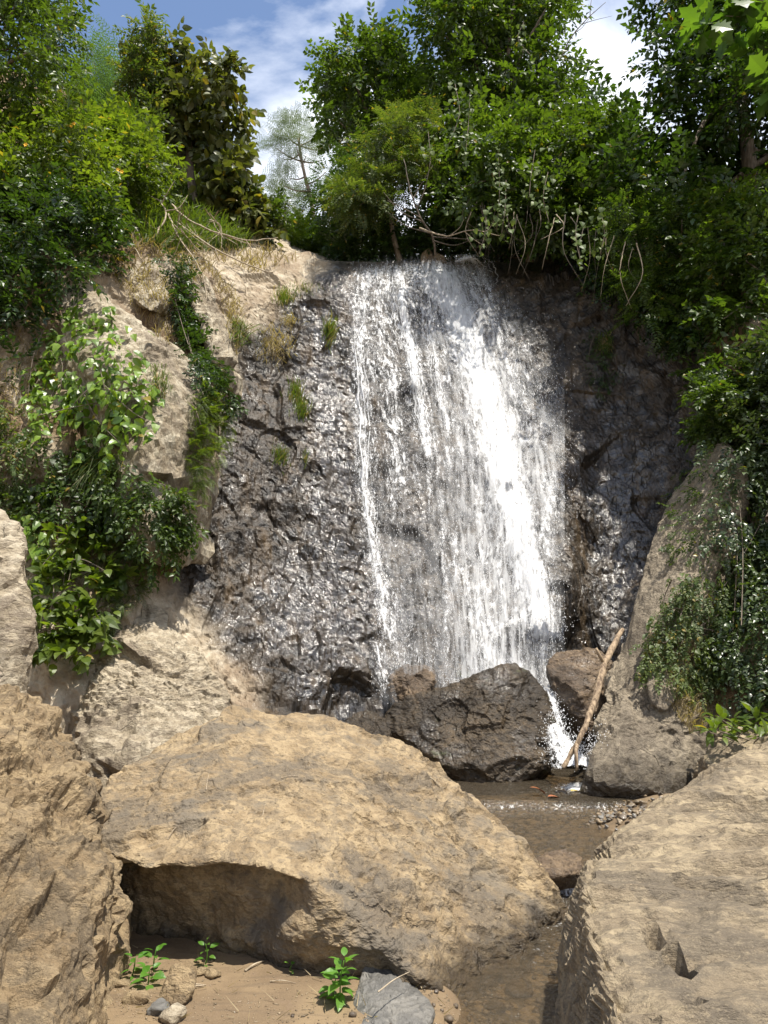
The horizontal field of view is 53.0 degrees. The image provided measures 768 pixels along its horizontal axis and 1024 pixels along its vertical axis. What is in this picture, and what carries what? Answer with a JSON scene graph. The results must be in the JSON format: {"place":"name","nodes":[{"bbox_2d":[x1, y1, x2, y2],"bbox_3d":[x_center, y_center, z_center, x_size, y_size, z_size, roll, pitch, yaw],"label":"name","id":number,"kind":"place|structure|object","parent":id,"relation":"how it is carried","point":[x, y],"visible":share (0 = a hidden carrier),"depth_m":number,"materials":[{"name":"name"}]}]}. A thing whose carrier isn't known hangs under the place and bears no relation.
{"place":"outdoors","nodes":[
{"label":"outdoors","id":0,"kind":"place"},
{"bbox_2d":[0,325,43,419],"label":"dry slope grass","id":1,"kind":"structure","parent":0,"point":[15,370],"depth_m":11.45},
{"bbox_2d":[248,158,314,219],"bbox_3d":[-4.817,-15.499,38.496,4.298,3.996,3.489,0,-8,0],"label":"tree","id":2,"kind":"object","parent":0,"point":[285,190],"visible":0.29,"depth_m":38.16,"materials":[{"name":"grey plant"}]},
{"bbox_2d":[0,70,767,753],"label":"cliff","id":3,"kind":"structure","parent":0,"point":[268,608],"depth_m":13.34,"materials":[{"name":"stone"}]},
{"bbox_2d":[0,399,51,518],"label":"creeper","id":4,"kind":"object","parent":3,"relation":"on","point":[6,492],"visible":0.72,"depth_m":10.50,"materials":[{"name":"green plant"}]},
{"bbox_2d":[17,515,62,597],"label":"hanging plant","id":5,"kind":"object","parent":3,"relation":"hanging from","point":[31,538],"visible":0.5,"depth_m":10.17,"materials":[{"name":"green plant"}]},
{"bbox_2d":[0,0,100,123],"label":"tree","id":6,"kind":"object","parent":3,"relation":"on","point":[27,27],"visible":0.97,"depth_m":14.16,"materials":[{"name":"green plant"}]},
{"bbox_2d":[17,506,116,567],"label":"creeper","id":7,"kind":"object","parent":3,"relation":"on","point":[52,541],"visible":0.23,"depth_m":10.46,"materials":[{"name":"green plant"}]},
{"bbox_2d":[0,76,134,230],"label":"shrub","id":8,"kind":"object","parent":3,"relation":"on","point":[39,138],"visible":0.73,"depth_m":13.40,"materials":[{"name":"green plant"}]},
{"bbox_2d":[0,156,136,401],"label":"shrub","id":9,"kind":"object","parent":3,"relation":"on","point":[36,229],"visible":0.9,"depth_m":12.02,"materials":[{"name":"green plant"}]},
{"bbox_2d":[0,427,148,549],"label":"creeper","id":10,"kind":"object","parent":3,"relation":"on","point":[106,520],"visible":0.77,"depth_m":10.39,"materials":[{"name":"green plant"}]},
{"bbox_2d":[25,516,138,676],"bbox_3d":[-4.000,1.017,9.695,1.613,2.141,1.571,0,-8,0],"label":"leafy plant","id":11,"kind":"object","parent":3,"relation":"on","point":[74,633],"visible":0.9,"depth_m":9.61,"materials":[{"name":"green plant"}]},
{"bbox_2d":[52,449,128,509],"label":"shrub","id":12,"kind":"object","parent":3,"relation":"on","point":[96,462],"depth_m":10.52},
{"bbox_2d":[62,5,128,109],"bbox_3d":[-8.911,-13.166,24.720,4.001,6.855,5.688,5,-9,-32],"label":"tree","id":13,"kind":"object","parent":3,"relation":"on","point":[108,70],"visible":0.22,"depth_m":23.34,"materials":[{"name":"green plant"}]},
{"bbox_2d":[58,180,143,260],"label":"shrub","id":14,"kind":"object","parent":3,"relation":"on","point":[125,211],"visible":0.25,"depth_m":13.85,"materials":[{"name":"green plant"}]},
{"bbox_2d":[87,537,159,636],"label":"creeper","id":15,"kind":"object","parent":3,"relation":"on","point":[115,598],"visible":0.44,"depth_m":10.26,"materials":[{"name":"green plant"}]},
{"bbox_2d":[62,89,192,218],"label":"shrub","id":16,"kind":"object","parent":3,"relation":"on","point":[142,142],"visible":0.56,"depth_m":15.24,"materials":[{"name":"green plant"}]},
{"bbox_2d":[94,245,180,344],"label":"dry slope grass","id":17,"kind":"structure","parent":3,"relation":"on","point":[160,297],"depth_m":13.33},
{"bbox_2d":[55,288,222,568],"bbox_3d":[-3.964,-1.468,11.868,3.216,4.793,1.956,-4,-9,27],"label":"rock outcrop","id":18,"kind":"object","parent":3,"relation":"on","point":[164,453],"visible":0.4,"depth_m":11.05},
{"bbox_2d":[18,306,62,411],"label":"climbing vine","id":19,"kind":"object","parent":18,"relation":"attached to","point":[43,362],"visible":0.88,"depth_m":11.42,"materials":[{"name":"green plant"}]},
{"bbox_2d":[27,294,164,478],"bbox_3d":[-4.051,-1.900,10.990,2.146,3.093,1.641,0,-8,0],"label":"climbing vine","id":20,"kind":"object","parent":18,"relation":"attached to","point":[115,417],"visible":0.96,"depth_m":10.75,"materials":[{"name":"green plant"}]},
{"bbox_2d":[70,415,123,457],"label":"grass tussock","id":21,"kind":"object","parent":18,"relation":"on","point":[104,432],"depth_m":10.63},
{"bbox_2d":[144,361,173,406],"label":"grass tussock","id":22,"kind":"object","parent":18,"relation":"on","point":[157,377],"depth_m":11.00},
{"bbox_2d":[185,378,241,509],"bbox_3d":[-2.493,-0.945,11.085,0.629,1.981,1.505,-2,-8,11],"label":"fern patch","id":23,"kind":"object","parent":18,"relation":"on","point":[201,421],"visible":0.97,"depth_m":10.94,"materials":[{"name":"green plant"}]},
{"bbox_2d":[104,0,178,156],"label":"tree","id":24,"kind":"object","parent":3,"relation":"on","point":[141,75],"visible":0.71,"depth_m":18.14,"materials":[{"name":"green plant"}]},
{"bbox_2d":[127,261,168,315],"bbox_3d":[-4.149,-3.912,13.672,0.732,1.227,1.312,0,-8,0],"label":"rock outcrop","id":25,"kind":"object","parent":3,"relation":"on","point":[162,309],"visible":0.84,"depth_m":13.35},
{"bbox_2d":[87,470,209,592],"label":"shrub","id":26,"kind":"object","parent":3,"relation":"on","point":[168,532],"visible":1,"depth_m":10.14,"materials":[{"name":"green plant"}]},
{"bbox_2d":[70,604,230,788],"bbox_3d":[-2.753,2.398,9.447,2.402,2.556,2.390,0,-8,0],"label":"rock outcrop","id":27,"kind":"object","parent":3,"relation":"on","point":[154,683],"visible":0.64,"depth_m":9.15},
{"bbox_2d":[118,16,266,204],"bbox_3d":[-4.966,-9.742,19.067,3.960,5.049,3.220,0,-8,0],"label":"tree","id":28,"kind":"object","parent":3,"relation":"on","point":[201,108],"visible":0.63,"depth_m":18.53,"materials":[{"name":"green plant"}]},
{"bbox_2d":[129,164,263,253],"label":"slope grass","id":29,"kind":"structure","parent":3,"relation":"on","point":[154,219],"depth_m":16.58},
{"bbox_2d":[151,247,248,424],"bbox_3d":[-2.970,-3.048,12.798,1.376,3.976,3.357,5,-9,-31],"label":"climbing vine","id":30,"kind":"object","parent":3,"relation":"on","point":[194,338],"visible":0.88,"depth_m":13.26,"materials":[{"name":"green plant"}]},
{"bbox_2d":[178,245,242,400],"bbox_3d":[-3.300,-3.559,14.273,1.428,3.578,1.649,0,-8,0],"label":"rock outcrop","id":31,"kind":"object","parent":3,"relation":"on","point":[221,339],"visible":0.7,"depth_m":13.78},
{"bbox_2d":[205,260,249,354],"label":"dry slope grass","id":32,"kind":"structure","parent":31,"relation":"on","point":[232,303],"depth_m":15.17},
{"bbox_2d":[125,229,295,287],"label":"dry slope grass","id":33,"kind":"structure","parent":3,"relation":"on","point":[245,258],"depth_m":16.12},
{"bbox_2d":[171,204,277,254],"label":"dry branch","id":34,"kind":"object","parent":3,"relation":"on","point":[189,220],"visible":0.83,"depth_m":15.88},
{"bbox_2d":[177,221,279,272],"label":"dry branch","id":35,"kind":"object","parent":3,"relation":"on","point":[206,243],"visible":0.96,"depth_m":15.52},
{"bbox_2d":[187,123,290,246],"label":"shrub","id":36,"kind":"object","parent":3,"relation":"on","point":[225,174],"visible":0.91,"depth_m":18.26,"materials":[{"name":"green plant"}]},
{"bbox_2d":[228,314,270,348],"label":"grass tussock","id":37,"kind":"object","parent":3,"relation":"on","point":[238,334],"depth_m":14.78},
{"bbox_2d":[247,183,302,246],"bbox_3d":[-2.998,-7.213,18.960,1.858,1.940,1.541,-4,-9,27],"label":"sapling","id":38,"kind":"object","parent":3,"relation":"on","point":[277,200],"visible":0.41,"depth_m":18.81,"materials":[{"name":"green plant"}]},
{"bbox_2d":[253,317,299,369],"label":"grass tussock","id":39,"kind":"object","parent":3,"relation":"on","point":[271,342],"depth_m":15.23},
{"bbox_2d":[269,436,290,474],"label":"grass tussock","id":40,"kind":"object","parent":3,"relation":"on","point":[281,452],"depth_m":13.60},
{"bbox_2d":[270,282,301,309],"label":"grass tussock","id":41,"kind":"object","parent":3,"relation":"on","point":[282,296],"depth_m":15.97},
{"bbox_2d":[280,374,311,406],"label":"grass tussock","id":42,"kind":"object","parent":3,"relation":"on","point":[295,388],"depth_m":14.59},
{"bbox_2d":[253,100,342,214],"bbox_3d":[-3.705,-15.518,35.592,5.084,7.318,4.936,0,-8,0],"label":"tree","id":43,"kind":"object","parent":3,"relation":"on","point":[288,135],"visible":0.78,"depth_m":35.32,"materials":[{"name":"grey plant"}]},
{"bbox_2d":[291,393,312,423],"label":"grass tussock","id":44,"kind":"object","parent":3,"relation":"on","point":[302,405],"depth_m":14.31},
{"bbox_2d":[275,207,342,257],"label":"shrub","id":45,"kind":"object","parent":3,"relation":"on","point":[298,241],"visible":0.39,"depth_m":21.48,"materials":[{"name":"green plant"}]},
{"bbox_2d":[318,310,339,352],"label":"grass tussock","id":46,"kind":"object","parent":3,"relation":"on","point":[331,329],"depth_m":15.50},
{"bbox_2d":[294,133,394,261],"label":"shrub","id":47,"kind":"object","parent":3,"relation":"on","point":[336,244],"visible":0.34,"depth_m":19.16,"materials":[{"name":"green plant"}]},
{"bbox_2d":[294,1,445,256],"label":"tree","id":48,"kind":"object","parent":3,"relation":"on","point":[380,64],"visible":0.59,"depth_m":21.07,"materials":[{"name":"green plant"}]},
{"bbox_2d":[318,87,455,261],"bbox_3d":[0.147,-7.966,17.779,3.383,4.187,3.176,0,-8,0],"label":"shrub","id":49,"kind":"object","parent":3,"relation":"on","point":[371,188],"visible":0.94,"depth_m":17.26,"materials":[{"name":"green plant"}]},
{"bbox_2d":[13,39,767,259],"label":"undergrowth","id":50,"kind":"object","parent":3,"relation":"on","point":[512,249],"visible":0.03,"depth_m":22.75,"materials":[{"name":"green plant"}]},
{"bbox_2d":[386,664,437,703],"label":"boulder","id":51,"kind":"object","parent":3,"relation":"on","point":[405,680],"visible":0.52,"depth_m":11.03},
{"bbox_2d":[434,653,471,679],"bbox_3d":[1.045,2.618,11.724,0.615,0.966,0.585,0,-8,0],"label":"water splash","id":52,"kind":"object","parent":3,"relation":"on","point":[464,671],"visible":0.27,"depth_m":11.53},
{"bbox_2d":[343,255,579,696],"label":"waterfall","id":53,"kind":"structure","parent":3,"relation":"on","point":[517,530],"depth_m":14.05,"materials":[{"name":"white liquid"}]},
{"bbox_2d":[322,198,643,264],"bbox_3d":[3.022,-6.372,18.985,9.167,3.942,3.500,0,-8,0],"label":"shrub","id":54,"kind":"object","parent":3,"relation":"on","point":[414,243],"visible":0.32,"depth_m":18.31,"materials":[{"name":"green plant"}]},
{"bbox_2d":[388,0,600,258],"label":"tree","id":55,"kind":"object","parent":3,"relation":"on","point":[467,43],"visible":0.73,"depth_m":19.56,"materials":[{"name":"green plant"}]},
{"bbox_2d":[402,62,669,257],"bbox_3d":[4.970,-10.944,23.868,9.211,8.413,5.942,0,-8,0],"label":"tree","id":56,"kind":"object","parent":3,"relation":"on","point":[635,103],"visible":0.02,"depth_m":22.79,"materials":[{"name":"green plant"}]},
{"bbox_2d":[414,84,662,274],"bbox_3d":[3.460,-7.427,17.229,5.653,5.515,3.749,0,-8,0],"label":"shrub","id":57,"kind":"object","parent":3,"relation":"on","point":[518,146],"visible":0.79,"depth_m":16.53,"materials":[{"name":"green plant"}]},
{"bbox_2d":[384,160,485,255],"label":"dry branch","id":58,"kind":"object","parent":57,"relation":"attached to","point":[427,228],"visible":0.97,"depth_m":16.12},
{"bbox_2d":[444,82,468,148],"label":"hanging vine","id":59,"kind":"object","parent":57,"relation":"hanging from","point":[450,87],"visible":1,"depth_m":15.80,"materials":[{"name":"green plant"}]},
{"bbox_2d":[458,89,477,170],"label":"hanging vine","id":60,"kind":"object","parent":57,"relation":"hanging from","point":[464,144],"visible":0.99,"depth_m":15.62,"materials":[{"name":"green plant"}]},
{"bbox_2d":[469,206,496,256],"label":"hanging vine","id":61,"kind":"object","parent":57,"relation":"hanging from","point":[487,232],"visible":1,"depth_m":15.03,"materials":[{"name":"green plant"}]},
{"bbox_2d":[490,146,509,229],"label":"hanging vine","id":62,"kind":"object","parent":57,"relation":"hanging from","point":[497,206],"visible":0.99,"depth_m":15.30,"materials":[{"name":"green plant"}]},
{"bbox_2d":[495,185,515,241],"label":"hanging vine","id":63,"kind":"object","parent":57,"relation":"hanging from","point":[512,221],"visible":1,"depth_m":15.14,"materials":[{"name":"green plant"}]},
{"bbox_2d":[521,148,544,205],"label":"hanging vine","id":64,"kind":"object","parent":57,"relation":"hanging from","point":[536,171],"visible":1,"depth_m":15.30,"materials":[{"name":"green plant"}]},
{"bbox_2d":[534,173,558,228],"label":"hanging vine","id":65,"kind":"object","parent":57,"relation":"hanging from","point":[543,207],"visible":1,"depth_m":15.10,"materials":[{"name":"green plant"}]},
{"bbox_2d":[546,647,612,751],"bbox_3d":[2.865,2.738,11.069,1.083,1.558,1.300,0,-8,0],"label":"boulder","id":66,"kind":"object","parent":3,"relation":"on","point":[572,675],"visible":0.52,"depth_m":10.73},
{"bbox_2d":[582,327,625,401],"bbox_3d":[4.338,-2.959,15.396,0.808,1.847,0.995,0,-8,0],"label":"moss patch","id":67,"kind":"object","parent":3,"relation":"on","point":[605,364],"visible":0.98,"depth_m":15.27,"materials":[{"name":"green plant"}]},
{"bbox_2d":[593,329,616,355],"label":"grass tussock","id":68,"kind":"object","parent":3,"relation":"on","point":[606,343],"depth_m":15.58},
{"bbox_2d":[578,82,655,197],"bbox_3d":[6.774,-10.966,23.521,3.333,5.850,4.539,-4,-9,26],"label":"tree","id":69,"kind":"object","parent":3,"relation":"on","point":[605,115],"visible":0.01,"depth_m":22.94,"materials":[{"name":"green plant"}]},
{"bbox_2d":[553,241,712,369],"bbox_3d":[4.963,-4.159,15.525,1.618,4.190,4.694,4,-9,-28],"label":"shrub","id":70,"kind":"object","parent":3,"relation":"on","point":[672,335],"visible":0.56,"depth_m":14.74,"materials":[{"name":"green plant"}]},
{"bbox_2d":[580,169,743,362],"bbox_3d":[5.309,-4.797,14.879,3.439,4.351,2.927,0,-8,0],"label":"shrub","id":71,"kind":"object","parent":3,"relation":"on","point":[667,257],"visible":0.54,"depth_m":14.27,"materials":[{"name":"green plant"}]},
{"bbox_2d":[565,198,587,269],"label":"hanging vine","id":72,"kind":"object","parent":71,"relation":"hanging from","point":[579,242],"visible":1,"depth_m":13.90,"materials":[{"name":"green plant"}]},
{"bbox_2d":[588,207,609,260],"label":"hanging vine","id":73,"kind":"object","parent":71,"relation":"hanging from","point":[601,222],"visible":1,"depth_m":13.72,"materials":[{"name":"green plant"}]},
{"bbox_2d":[575,0,767,257],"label":"tree","id":74,"kind":"object","parent":3,"relation":"on","point":[724,107],"visible":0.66,"depth_m":15.08,"materials":[{"name":"green plant"}]},
{"bbox_2d":[675,0,767,122],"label":"leafy branch","id":75,"kind":"object","parent":74,"relation":"attached to","point":[747,14],"visible":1,"depth_m":13.04,"materials":[{"name":"green plant"}]},
{"bbox_2d":[614,439,750,701],"bbox_3d":[4.369,0.922,11.060,1.754,4.355,3.595,-5,-10,33],"label":"rock rib","id":76,"kind":"object","parent":3,"relation":"on","point":[658,572],"visible":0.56,"depth_m":10.59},
{"bbox_2d":[658,460,721,567],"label":"creeper","id":77,"kind":"object","parent":76,"relation":"on","point":[687,499],"visible":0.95,"depth_m":10.88,"materials":[{"name":"green plant"}]},
{"bbox_2d":[675,346,767,457],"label":"shrub","id":78,"kind":"object","parent":76,"relation":"on","point":[711,383],"visible":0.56,"depth_m":11.50,"materials":[{"name":"green plant"}]},
{"bbox_2d":[628,562,737,711],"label":"ivy","id":79,"kind":"object","parent":3,"relation":"attached to","point":[703,671],"visible":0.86,"depth_m":9.74,"materials":[{"name":"green plant"}]},
{"bbox_2d":[664,169,767,403],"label":"shrub","id":80,"kind":"object","parent":3,"relation":"on","point":[739,265],"visible":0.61,"depth_m":13.06,"materials":[{"name":"green plant"}]},
{"bbox_2d":[691,389,767,726],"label":"ivy","id":81,"kind":"object","parent":3,"relation":"attached to","point":[750,540],"visible":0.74,"depth_m":10.02,"materials":[{"name":"green plant"}]},
{"bbox_2d":[691,699,767,746],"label":"leafy plant","id":82,"kind":"object","parent":3,"relation":"on","point":[723,713],"visible":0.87,"depth_m":8.39,"materials":[{"name":"green plant"}]},
{"bbox_2d":[706,313,767,522],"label":"shrub","id":83,"kind":"object","parent":3,"relation":"on","point":[758,429],"visible":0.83,"depth_m":11.01,"materials":[{"name":"green plant"}]},
{"bbox_2d":[0,0,767,255],"label":"sky","id":84,"kind":"structure","parent":0,"point":[272,35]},
{"bbox_2d":[106,752,670,1023],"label":"stream bed","id":85,"kind":"object","parent":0,"point":[184,949],"visible":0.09,"depth_m":5.11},
{"bbox_2d":[0,509,37,692],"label":"boulder","id":86,"kind":"object","parent":85,"relation":"on","point":[18,638],"visible":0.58,"depth_m":6.57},
{"bbox_2d":[0,684,132,1023],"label":"boulder","id":87,"kind":"object","parent":85,"relation":"on","point":[66,909],"visible":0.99,"depth_m":4.43,"materials":[{"name":"stone"}]},
{"bbox_2d":[121,990,149,1004],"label":"stone","id":88,"kind":"object","parent":85,"relation":"on","point":[136,997],"visible":0.94,"depth_m":4.75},
{"bbox_2d":[129,962,165,989],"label":"seedling","id":89,"kind":"object","parent":85,"relation":"on","point":[146,968],"visible":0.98,"depth_m":5.00,"materials":[{"name":"green plant"}]},
{"bbox_2d":[146,997,169,1015],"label":"stone","id":90,"kind":"object","parent":85,"relation":"on","point":[158,1006],"visible":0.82,"depth_m":4.62,"materials":[{"name":"stone"}]},
{"bbox_2d":[158,1002,186,1023],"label":"stone","id":91,"kind":"object","parent":85,"relation":"on","point":[174,1013],"visible":1,"depth_m":4.55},
{"bbox_2d":[159,960,196,1006],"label":"stone","id":92,"kind":"object","parent":85,"relation":"on","point":[179,984],"visible":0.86,"depth_m":4.81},
{"bbox_2d":[117,944,462,1023],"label":"dry grass litter","id":93,"kind":"object","parent":85,"relation":"on","point":[268,995],"visible":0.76,"depth_m":4.72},
{"bbox_2d":[108,935,479,1023],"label":"pebbles","id":94,"kind":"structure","parent":85,"relation":"on","point":[255,995],"depth_m":4.79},
{"bbox_2d":[100,704,567,1001],"bbox_3d":[-0.538,2.790,6.780,4.153,1.857,3.627,0,-8,0],"label":"boulder","id":95,"kind":"object","parent":85,"relation":"on","point":[379,851],"visible":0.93,"depth_m":5.86,"materials":[{"name":"stone"}]},
{"bbox_2d":[319,970,350,1004],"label":"seedling","id":96,"kind":"object","parent":85,"relation":"on","point":[325,988],"visible":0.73,"depth_m":4.79,"materials":[{"name":"green plant"}]},
{"bbox_2d":[321,947,358,1011],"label":"seedling","id":97,"kind":"object","parent":85,"relation":"on","point":[333,971],"visible":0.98,"depth_m":4.76,"materials":[{"name":"green plant"}]},
{"bbox_2d":[345,709,392,736],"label":"boulder","id":98,"kind":"object","parent":85,"relation":"on","point":[370,721],"visible":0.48,"depth_m":10.42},
{"bbox_2d":[353,967,434,1023],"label":"stone","id":99,"kind":"object","parent":85,"relation":"on","point":[397,1001],"visible":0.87,"depth_m":4.73,"materials":[{"name":"stone"}]},
{"bbox_2d":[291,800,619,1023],"bbox_3d":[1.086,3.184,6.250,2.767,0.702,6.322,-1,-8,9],"label":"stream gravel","id":100,"kind":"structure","parent":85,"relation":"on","point":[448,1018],"depth_m":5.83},
{"bbox_2d":[383,663,561,794],"bbox_3d":[1.161,2.923,10.570,2.396,1.677,1.921,0,-8,0],"label":"boulder","id":101,"kind":"object","parent":85,"relation":"on","point":[484,727],"visible":0.81,"depth_m":10.06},
{"bbox_2d":[483,1001,505,1014],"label":"stone","id":102,"kind":"object","parent":85,"relation":"on","point":[500,1005],"visible":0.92,"depth_m":5.03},
{"bbox_2d":[536,849,584,895],"bbox_3d":[1.568,3.261,6.764,0.596,0.448,0.443,3,-8,-19],"label":"boulder","id":103,"kind":"object","parent":85,"relation":"on","point":[563,867],"visible":0.56,"depth_m":6.67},
{"bbox_2d":[578,641,715,805],"bbox_3d":[3.448,2.592,9.710,1.629,2.165,2.498,-5,-10,33],"label":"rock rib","id":104,"kind":"object","parent":85,"relation":"on","point":[650,749],"visible":0.63,"depth_m":9.09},
{"bbox_2d":[536,684,610,771],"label":"cascade","id":105,"kind":"object","parent":104,"relation":"on","point":[567,743],"visible":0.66,"depth_m":9.73,"materials":[{"name":"white liquid"}]},
{"bbox_2d":[561,628,624,769],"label":"dead branch","id":106,"kind":"object","parent":104,"relation":"on","point":[604,660],"visible":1,"depth_m":9.49,"materials":[{"name":"brown wood"}]},
{"bbox_2d":[646,669,676,711],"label":"boulder","id":107,"kind":"object","parent":104,"relation":"on","point":[660,702],"visible":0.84,"depth_m":9.41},
{"bbox_2d":[648,631,722,733],"bbox_3d":[3.841,2.097,9.691,1.119,1.242,1.074,0,-8,0],"label":"dry root mat","id":108,"kind":"object","parent":104,"relation":"on","point":[680,703],"visible":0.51,"depth_m":9.48,"materials":[{"name":"brown plant"}]},
{"bbox_2d":[554,741,767,1023],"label":"boulder","id":109,"kind":"object","parent":85,"relation":"on","point":[666,919],"visible":1,"depth_m":4.01,"materials":[{"name":"stone"}]},
{"bbox_2d":[693,726,767,778],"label":"boulder","id":110,"kind":"object","parent":85,"relation":"on","point":[720,750],"visible":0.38,"depth_m":8.39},
{"bbox_2d":[451,758,627,1023],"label":"stream water","id":111,"kind":"structure","parent":0,"point":[577,786],"depth_m":7.90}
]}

